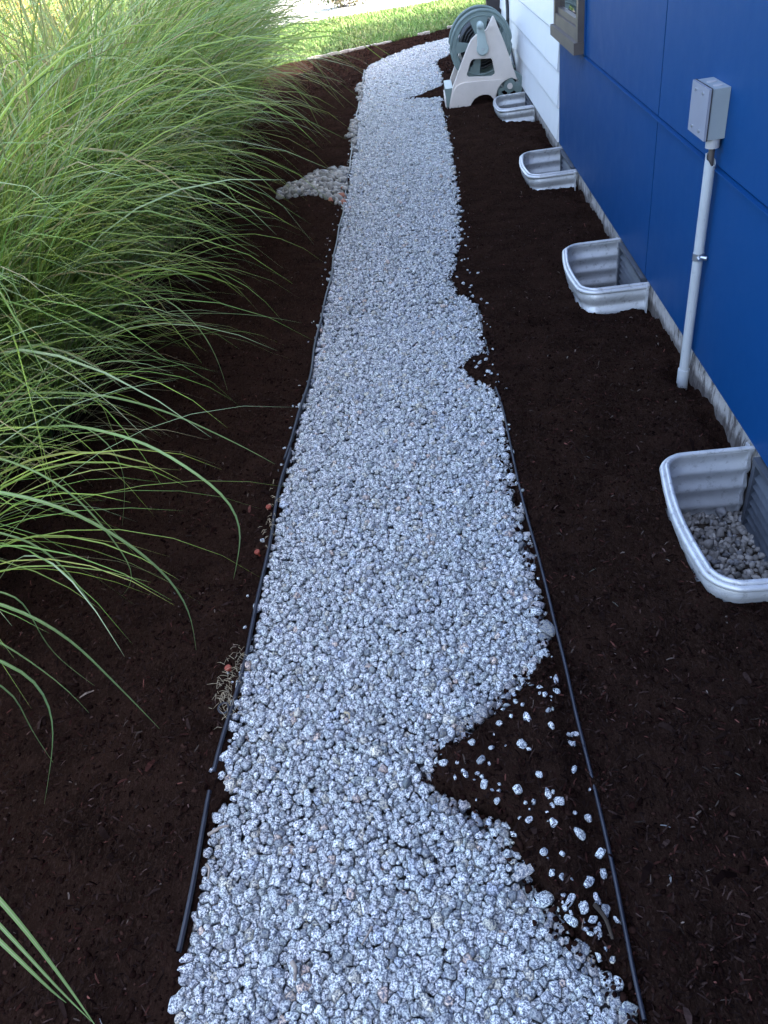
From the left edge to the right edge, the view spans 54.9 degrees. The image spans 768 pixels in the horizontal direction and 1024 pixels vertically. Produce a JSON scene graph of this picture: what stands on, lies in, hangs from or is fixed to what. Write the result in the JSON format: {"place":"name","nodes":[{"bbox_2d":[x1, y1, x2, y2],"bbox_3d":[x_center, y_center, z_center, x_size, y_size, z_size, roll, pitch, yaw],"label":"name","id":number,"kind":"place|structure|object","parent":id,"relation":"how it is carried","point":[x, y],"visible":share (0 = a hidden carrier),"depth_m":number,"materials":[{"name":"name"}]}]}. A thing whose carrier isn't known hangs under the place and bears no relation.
{"place":"outdoors","nodes":[
{"label":"outdoors","id":0,"kind":"place"},
{"bbox_2d":[0,642,93,1023],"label":"ornamental grass","id":1,"kind":"object","parent":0,"point":[18,922],"depth_m":1.19,"materials":[{"name":"green plant"}]},
{"bbox_2d":[0,0,155,139],"bbox_3d":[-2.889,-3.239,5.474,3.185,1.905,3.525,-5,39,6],"label":"ornamental grass","id":2,"kind":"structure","parent":0,"point":[56,20],"depth_m":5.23,"materials":[{"name":"green plant"}]},
{"bbox_2d":[42,0,152,42],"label":"ornamental grass","id":3,"kind":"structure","parent":0,"point":[87,6],"depth_m":8.40,"materials":[{"name":"green plant"}]},
{"bbox_2d":[19,0,263,30],"bbox_3d":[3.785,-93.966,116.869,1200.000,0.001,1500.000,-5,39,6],"label":"ground","id":4,"kind":"structure","parent":0,"point":[28,1],"depth_m":39.50,"materials":[{"name":"green plant"}]},
{"bbox_2d":[0,0,42,55],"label":"flowering shrub","id":5,"kind":"object","parent":4,"relation":"on","point":[25,2],"visible":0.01,"depth_m":7.45,"materials":[{"name":"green plant"}]},
{"bbox_2d":[9,0,94,69],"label":"flowering shrub","id":6,"kind":"object","parent":4,"relation":"on","point":[52,11],"depth_m":8.90,"materials":[{"name":"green plant"}]},
{"bbox_2d":[0,0,345,574],"bbox_3d":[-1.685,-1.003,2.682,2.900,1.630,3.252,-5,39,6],"label":"ornamental grass","id":7,"kind":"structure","parent":0,"point":[30,289],"depth_m":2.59,"materials":[{"name":"green plant"}]},
{"bbox_2d":[0,86,358,1023],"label":"mulch bed","id":8,"kind":"object","parent":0,"point":[156,818],"visible":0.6,"depth_m":2.28,"materials":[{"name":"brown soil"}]},
{"bbox_2d":[0,244,282,727],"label":"ornamental grass","id":9,"kind":"object","parent":8,"relation":"on","point":[43,502],"depth_m":1.96,"materials":[{"name":"green plant"}]},
{"bbox_2d":[217,702,228,713],"bbox_3d":[-0.401,0.490,1.848,0.031,0.009,0.031,-5,59,6],"label":"plastic ring","id":10,"kind":"object","parent":8,"relation":"on","point":[226,711],"visible":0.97,"depth_m":1.84,"materials":[{"name":"grey plastic"}]},
{"bbox_2d":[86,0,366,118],"bbox_3d":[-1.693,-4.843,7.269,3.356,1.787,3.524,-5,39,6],"label":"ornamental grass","id":11,"kind":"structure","parent":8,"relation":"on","point":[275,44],"depth_m":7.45,"materials":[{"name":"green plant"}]},
{"bbox_2d":[224,665,231,671],"bbox_3d":[-0.406,0.423,1.962,0.018,0.050,0.018,-12,50,11],"label":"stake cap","id":12,"kind":"object","parent":8,"relation":"on","point":[228,667],"visible":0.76,"depth_m":1.94,"materials":[{"name":"orange plastic"}]},
{"bbox_2d":[211,480,286,727],"bbox_3d":[-0.391,0.204,2.194,0.124,0.029,1.006,-5,39,6],"label":"dry straw","id":13,"kind":"object","parent":8,"relation":"on","point":[269,519],"visible":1,"depth_m":1.91,"materials":[{"name":"beige plant"}]},
{"bbox_2d":[254,549,260,555],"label":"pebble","id":14,"kind":"object","parent":8,"relation":"on","point":[256,551],"visible":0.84,"depth_m":2.29,"materials":[{"name":"red stone"}]},
{"bbox_2d":[276,166,350,204],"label":"pebbles","id":15,"kind":"object","parent":8,"relation":"on","point":[324,183],"visible":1,"depth_m":5.31,"materials":[{"name":"grey gravel"}]},
{"bbox_2d":[283,69,364,460],"bbox_3d":[-0.269,-2.794,5.925,0.067,0.098,8.312,-6,39,6],"label":"landscape edging","id":16,"kind":"object","parent":8,"relation":"in","point":[303,400],"visible":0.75,"depth_m":3.39,"materials":[{"name":"black plastic"}]},
{"bbox_2d":[344,117,359,152],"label":"pebbles","id":17,"kind":"object","parent":8,"relation":"on","point":[352,132],"visible":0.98,"depth_m":6.49,"materials":[{"name":"grey gravel"}]},
{"bbox_2d":[354,82,363,100],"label":"pebbles","id":18,"kind":"object","parent":8,"relation":"on","point":[358,87],"visible":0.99,"depth_m":8.01,"materials":[{"name":"grey gravel"}]},
{"bbox_2d":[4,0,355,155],"bbox_3d":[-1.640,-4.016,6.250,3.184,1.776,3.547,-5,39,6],"label":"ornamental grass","id":19,"kind":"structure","parent":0,"point":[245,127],"depth_m":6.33,"materials":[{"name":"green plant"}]},
{"bbox_2d":[0,0,393,278],"bbox_3d":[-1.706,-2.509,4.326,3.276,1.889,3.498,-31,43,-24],"label":"ornamental grass","id":20,"kind":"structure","parent":0,"point":[206,63],"depth_m":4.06,"materials":[{"name":"plant"}]},
{"bbox_2d":[310,0,365,8],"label":"shrub","id":21,"kind":"object","parent":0,"point":[340,2],"visible":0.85,"depth_m":15.54,"materials":[{"name":"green plant"}]},
{"bbox_2d":[262,0,430,25],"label":"driveway","id":22,"kind":"structure","parent":0,"point":[370,5],"depth_m":15.16,"materials":[{"name":"concrete"}]},
{"bbox_2d":[252,28,460,99],"bbox_3d":[0.097,-6.222,10.027,7.605,0.098,4.320,-5,39,6],"label":"mulch bed","id":23,"kind":"object","parent":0,"point":[378,52],"visible":0.17,"depth_m":9.61,"materials":[{"name":"brown soil"}]},
{"bbox_2d":[308,51,338,58],"bbox_3d":[-0.866,-6.501,10.532,0.471,0.043,0.050,-16,39,-7],"label":"edging stone","id":24,"kind":"object","parent":23,"relation":"on","point":[332,53],"visible":0.56,"depth_m":10.52,"materials":[{"name":"grey stone"}]},
{"bbox_2d":[339,45,368,54],"bbox_3d":[-0.425,-6.626,10.588,0.461,0.042,0.051,-16,39,-7],"label":"edging stone","id":25,"kind":"object","parent":23,"relation":"on","point":[350,50],"visible":0.84,"depth_m":10.57,"materials":[{"name":"grey stone"}]},
{"bbox_2d":[282,28,453,97],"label":"mulch shreds","id":26,"kind":"object","parent":23,"relation":"on","point":[344,63],"visible":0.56,"depth_m":9.61,"materials":[{"name":"brown wood"}]},
{"bbox_2d":[371,41,391,45],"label":"edging stone","id":27,"kind":"object","parent":23,"relation":"on","point":[384,42],"visible":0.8,"depth_m":10.62,"materials":[{"name":"grey stone"}]},
{"bbox_2d":[417,31,429,35],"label":"edging stone","id":28,"kind":"object","parent":23,"relation":"on","point":[425,32],"visible":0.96,"depth_m":10.85,"materials":[{"name":"grey stone"}]},
{"bbox_2d":[258,0,485,68],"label":"lawn","id":29,"kind":"structure","parent":0,"point":[365,32],"depth_m":11.76,"materials":[{"name":"green plant"}]},
{"bbox_2d":[168,37,637,1023],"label":"gravel path","id":30,"kind":"structure","parent":0,"point":[400,623],"depth_m":1.87,"materials":[{"name":"grey gravel"}]},
{"bbox_2d":[205,863,209,878],"bbox_3d":[-0.364,0.744,1.532,0.010,0.011,0.036,-20,40,-12],"label":"twig","id":31,"kind":"object","parent":30,"relation":"on","point":[207,865],"visible":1,"depth_m":1.53,"materials":[{"name":"beige wood"}]},
{"bbox_2d":[207,825,228,835],"bbox_3d":[-0.357,0.686,1.595,0.048,0.012,0.008,-20,40,-11],"label":"twig","id":32,"kind":"object","parent":30,"relation":"on","point":[213,831],"visible":1,"depth_m":1.59,"materials":[{"name":"beige wood"}]},
{"bbox_2d":[212,447,292,780],"bbox_3d":[-0.362,0.217,2.253,0.027,0.099,1.319,-5,39,6],"label":"landscape edging","id":33,"kind":"object","parent":30,"relation":"on","point":[248,644],"visible":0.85,"depth_m":2.09,"materials":[{"name":"black plastic"}]},
{"bbox_2d":[290,960,296,980],"bbox_3d":[-0.165,0.847,1.365,0.013,0.014,0.036,-18,39,-10],"label":"twig","id":34,"kind":"object","parent":30,"relation":"on","point":[293,964],"visible":1,"depth_m":1.36,"materials":[{"name":"grey wood"}]},
{"bbox_2d":[361,926,372,944],"bbox_3d":[-0.032,0.799,1.393,0.006,0.009,0.038,13,44,26],"label":"twig","id":35,"kind":"object","parent":30,"relation":"on","point":[369,931],"visible":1,"depth_m":1.39,"materials":[{"name":"beige wood"}]},
{"bbox_2d":[476,303,482,330],"bbox_3d":[0.443,-0.856,3.400,0.012,0.095,0.285,-7,39,5],"label":"landscape edging","id":36,"kind":"object","parent":30,"relation":"on","point":[479,317],"visible":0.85,"depth_m":3.38,"materials":[{"name":"black plastic"}]},
{"bbox_2d":[421,174,645,1023],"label":"mulch crumbs","id":37,"kind":"object","parent":30,"relation":"on","point":[553,909],"visible":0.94,"depth_m":1.53,"materials":[{"name":"brown wood"}]},
{"bbox_2d":[581,941,589,955],"bbox_3d":[0.365,0.793,1.341,0.016,0.014,0.021,8,42,21],"label":"gravel stone","id":38,"kind":"object","parent":30,"relation":"on","point":[585,947],"visible":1,"depth_m":1.34,"materials":[{"name":"stone"}]},
{"bbox_2d":[618,1001,638,1018],"bbox_3d":[0.418,0.849,1.260,0.038,0.022,0.024,-5,45,-1],"label":"gravel stone","id":39,"kind":"object","parent":30,"relation":"on","point":[627,1007],"visible":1,"depth_m":1.25,"materials":[{"name":"stone"}]},
{"bbox_2d":[406,72,767,1023],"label":"mulch bed","id":40,"kind":"object","parent":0,"point":[518,260],"visible":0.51,"depth_m":1.86,"materials":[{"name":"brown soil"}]},
{"bbox_2d":[0,431,751,1023],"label":"mulch shreds","id":41,"kind":"object","parent":40,"relation":"on","point":[646,869],"visible":0.9,"depth_m":1.62,"materials":[{"name":"brown wood"}]},
{"bbox_2d":[439,759,447,766],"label":"gravel stone","id":42,"kind":"object","parent":40,"relation":"on","point":[443,762],"visible":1,"depth_m":1.62,"materials":[{"name":"stone"}]},
{"bbox_2d":[461,769,467,777],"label":"gravel stone","id":43,"kind":"object","parent":40,"relation":"on","point":[465,773],"visible":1,"depth_m":1.59,"materials":[{"name":"stone"}]},
{"bbox_2d":[468,739,475,745],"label":"gravel stone","id":44,"kind":"object","parent":40,"relation":"on","point":[471,742],"visible":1,"depth_m":1.66,"materials":[{"name":"stone"}]},
{"bbox_2d":[476,755,484,763],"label":"gravel stone","id":45,"kind":"object","parent":40,"relation":"on","point":[480,760],"visible":1,"depth_m":1.61,"materials":[{"name":"stone"}]},
{"bbox_2d":[443,5,522,107],"bbox_3d":[0.876,-4.104,6.672,0.707,0.754,0.661,-5,39,6],"label":"hose reel","id":46,"kind":"object","parent":40,"relation":"on","point":[480,48],"visible":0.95,"depth_m":6.58,"materials":[{"name":"beige plastic"}]},
{"bbox_2d":[480,779,487,788],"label":"gravel stone","id":47,"kind":"object","parent":40,"relation":"on","point":[484,783],"visible":1,"depth_m":1.56,"materials":[{"name":"stone"}]},
{"bbox_2d":[494,797,499,804],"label":"gravel stone","id":48,"kind":"object","parent":40,"relation":"on","point":[496,800],"visible":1,"depth_m":1.54,"materials":[{"name":"stone"}]},
{"bbox_2d":[513,784,522,794],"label":"gravel stone","id":49,"kind":"object","parent":40,"relation":"on","point":[517,789],"visible":1,"depth_m":1.54,"materials":[{"name":"stone"}]},
{"bbox_2d":[516,739,527,748],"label":"gravel stone","id":50,"kind":"object","parent":40,"relation":"on","point":[521,743],"visible":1,"depth_m":1.63,"materials":[{"name":"stone"}]},
{"bbox_2d":[523,712,530,721],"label":"gravel stone","id":51,"kind":"object","parent":40,"relation":"on","point":[526,716],"visible":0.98,"depth_m":1.69,"materials":[{"name":"stone"}]},
{"bbox_2d":[525,816,532,823],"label":"gravel stone","id":52,"kind":"object","parent":40,"relation":"on","point":[527,819],"visible":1,"depth_m":1.50,"materials":[{"name":"stone"}]},
{"bbox_2d":[535,771,542,777],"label":"gravel stone","id":53,"kind":"object","parent":40,"relation":"on","point":[538,774],"visible":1,"depth_m":1.56,"materials":[{"name":"stone"}]},
{"bbox_2d":[540,847,547,855],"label":"gravel stone","id":54,"kind":"object","parent":40,"relation":"on","point":[543,851],"visible":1,"depth_m":1.45,"materials":[{"name":"stone"}]},
{"bbox_2d":[545,787,551,798],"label":"gravel stone","id":55,"kind":"object","parent":40,"relation":"on","point":[548,794],"visible":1,"depth_m":1.53,"materials":[{"name":"stone"}]},
{"bbox_2d":[548,721,554,729],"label":"gravel stone","id":56,"kind":"object","parent":40,"relation":"on","point":[551,725],"visible":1,"depth_m":1.66,"materials":[{"name":"stone"}]},
{"bbox_2d":[550,818,557,827],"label":"gravel stone","id":57,"kind":"object","parent":40,"relation":"on","point":[553,820],"visible":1,"depth_m":1.48,"materials":[{"name":"stone"}]},
{"bbox_2d":[553,688,560,693],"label":"gravel stone","id":58,"kind":"object","parent":40,"relation":"on","point":[557,691],"visible":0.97,"depth_m":1.74,"materials":[{"name":"stone"}]},
{"bbox_2d":[554,797,564,804],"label":"gravel stone","id":59,"kind":"object","parent":40,"relation":"on","point":[558,800],"visible":1,"depth_m":1.51,"materials":[{"name":"stone"}]},
{"bbox_2d":[559,873,563,880],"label":"gravel stone","id":60,"kind":"object","parent":40,"relation":"on","point":[561,875],"visible":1,"depth_m":1.41,"materials":[{"name":"stone"}]},
{"bbox_2d":[494,386,646,1021],"bbox_3d":[0.445,0.214,2.078,0.019,0.094,2.110,-6,39,5],"label":"landscape edging","id":61,"kind":"object","parent":40,"relation":"on","point":[627,939],"visible":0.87,"depth_m":1.61,"materials":[{"name":"black plastic"}]},
{"bbox_2d":[565,893,575,906],"bbox_3d":[0.348,0.726,1.381,0.013,0.015,0.028,22,49,34],"label":"gravel stone","id":62,"kind":"object","parent":40,"relation":"on","point":[571,897],"visible":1,"depth_m":1.38,"materials":[{"name":"stone"}]},
{"bbox_2d":[564,914,577,926],"bbox_3d":[0.344,0.751,1.359,0.027,0.015,0.019,27,52,37],"label":"gravel stone","id":63,"kind":"object","parent":40,"relation":"on","point":[570,920],"visible":1,"depth_m":1.35,"materials":[{"name":"stone"}]},
{"bbox_2d":[567,739,575,746],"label":"gravel stone","id":64,"kind":"object","parent":40,"relation":"on","point":[570,742],"visible":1,"depth_m":1.64,"materials":[{"name":"stone"}]},
{"bbox_2d":[571,765,576,773],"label":"gravel stone","id":65,"kind":"object","parent":40,"relation":"on","point":[574,769],"visible":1,"depth_m":1.58,"materials":[{"name":"stone"}]},
{"bbox_2d":[571,731,578,735],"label":"gravel stone","id":66,"kind":"object","parent":40,"relation":"on","point":[575,733],"visible":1,"depth_m":1.67,"materials":[{"name":"stone"}]},
{"bbox_2d":[574,827,585,840],"bbox_3d":[0.390,0.643,1.477,0.028,0.020,0.020,8,67,56],"label":"gravel stone","id":67,"kind":"object","parent":40,"relation":"on","point":[580,833],"visible":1,"depth_m":1.47,"materials":[{"name":"stone"}]},
{"bbox_2d":[578,901,588,913],"bbox_3d":[0.370,0.733,1.370,0.021,0.019,0.021,-20,58,-10],"label":"gravel stone","id":68,"kind":"object","parent":40,"relation":"on","point":[584,907],"visible":1,"depth_m":1.36,"materials":[{"name":"stone"}]},
{"bbox_2d":[584,814,591,822],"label":"gravel stone","id":69,"kind":"object","parent":40,"relation":"on","point":[588,817],"visible":1,"depth_m":1.51,"materials":[{"name":"stone"}]},
{"bbox_2d":[584,876,594,887],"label":"gravel stone","id":70,"kind":"object","parent":40,"relation":"on","point":[589,882],"visible":1,"depth_m":1.40,"materials":[{"name":"stone"}]},
{"bbox_2d":[588,916,597,923],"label":"gravel stone","id":71,"kind":"object","parent":40,"relation":"on","point":[593,919],"visible":1,"depth_m":1.35,"materials":[{"name":"stone"}]},
{"bbox_2d":[593,892,600,904],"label":"gravel stone","id":72,"kind":"object","parent":40,"relation":"on","point":[596,896],"visible":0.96,"depth_m":1.39,"materials":[{"name":"stone"}]},
{"bbox_2d":[594,926,601,937],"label":"gravel stone","id":73,"kind":"object","parent":40,"relation":"on","point":[597,929],"visible":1,"depth_m":1.34,"materials":[{"name":"stone"}]},
{"bbox_2d":[595,847,605,858],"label":"gravel stone","id":74,"kind":"object","parent":40,"relation":"on","point":[600,851],"visible":1,"depth_m":1.45,"materials":[{"name":"stone"}]},
{"bbox_2d":[593,903,613,939],"bbox_3d":[0.402,0.746,1.348,0.012,0.014,0.066,-18,39,-9],"label":"twig","id":75,"kind":"object","parent":40,"relation":"on","point":[596,906],"visible":1,"depth_m":1.35,"materials":[{"name":"wood"}]},
{"bbox_2d":[600,868,606,878],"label":"gravel stone","id":76,"kind":"object","parent":40,"relation":"on","point":[603,873],"visible":1,"depth_m":1.43,"materials":[{"name":"stone"}]},
{"bbox_2d":[601,904,609,916],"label":"gravel stone","id":77,"kind":"object","parent":40,"relation":"on","point":[605,908],"visible":0.73,"depth_m":1.38,"materials":[{"name":"stone"}]},
{"bbox_2d":[613,916,621,924],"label":"gravel stone","id":78,"kind":"object","parent":40,"relation":"on","point":[616,919],"visible":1,"depth_m":1.36,"materials":[{"name":"stone"}]},
{"label":"soil","id":79,"kind":"structure","parent":0,"visible":0},
{"bbox_2d":[176,790,212,962],"bbox_3d":[-0.389,0.772,1.577,0.014,0.096,0.335,-7,39,5],"label":"landscape edging","id":80,"kind":"object","parent":79,"relation":"in","point":[192,885],"visible":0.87,"depth_m":1.53,"materials":[{"name":"black plastic"}]},
{"bbox_2d":[211,779,233,850],"bbox_3d":[-0.285,0.664,1.680,0.190,0.078,0.240,-5,39,6],"label":"mulch bed","id":81,"kind":"object","parent":79,"relation":"on","point":[221,796],"visible":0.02,"depth_m":1.67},
{"bbox_2d":[485,0,767,511],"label":"house","id":82,"kind":"structure","parent":79,"relation":"on","point":[607,86],"depth_m":2.71,"materials":[{"name":"wood"}]},
{"bbox_2d":[505,0,515,81],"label":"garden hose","id":83,"kind":"object","parent":82,"relation":"attached to","point":[507,20],"visible":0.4,"depth_m":7.06,"materials":[{"name":"rubber"}]},
{"bbox_2d":[493,92,534,121],"bbox_3d":[1.133,-3.390,6.428,0.349,0.343,0.620,-5,39,6],"label":"window well","id":84,"kind":"object","parent":82,"relation":"attached to","point":[518,107],"depth_m":6.19,"materials":[{"name":"metal"}]},
{"bbox_2d":[519,146,576,190],"bbox_3d":[1.087,-2.166,4.937,0.350,0.343,0.620,-5,39,6],"label":"window well","id":85,"kind":"object","parent":82,"relation":"attached to","point":[549,168],"depth_m":4.87,"materials":[{"name":"metal"}]},
{"bbox_2d":[550,0,584,55],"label":"window","id":86,"kind":"structure","parent":82,"relation":"in","point":[567,28],"depth_m":4.18,"materials":[{"name":"grey glass"}]},
{"bbox_2d":[562,237,649,313],"bbox_3d":[1.039,-1.034,3.558,0.340,0.343,0.620,-5,39,6],"label":"window well","id":87,"kind":"object","parent":82,"relation":"attached to","point":[600,279],"depth_m":3.55,"materials":[{"name":"metal"}]},
{"bbox_2d":[676,77,730,387],"bbox_3d":[1.050,-0.891,2.527,0.065,1.020,0.174,-5,39,6],"label":"electrical box","id":88,"kind":"object","parent":82,"relation":"attached to","point":[709,105],"visible":0.98,"depth_m":2.31,"materials":[{"name":"grey plastic"}]},
{"bbox_2d":[659,442,767,602],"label":"window well","id":89,"kind":"object","parent":82,"relation":"attached to","point":[722,539],"depth_m":2.27,"materials":[{"name":"metal"}]}
]}

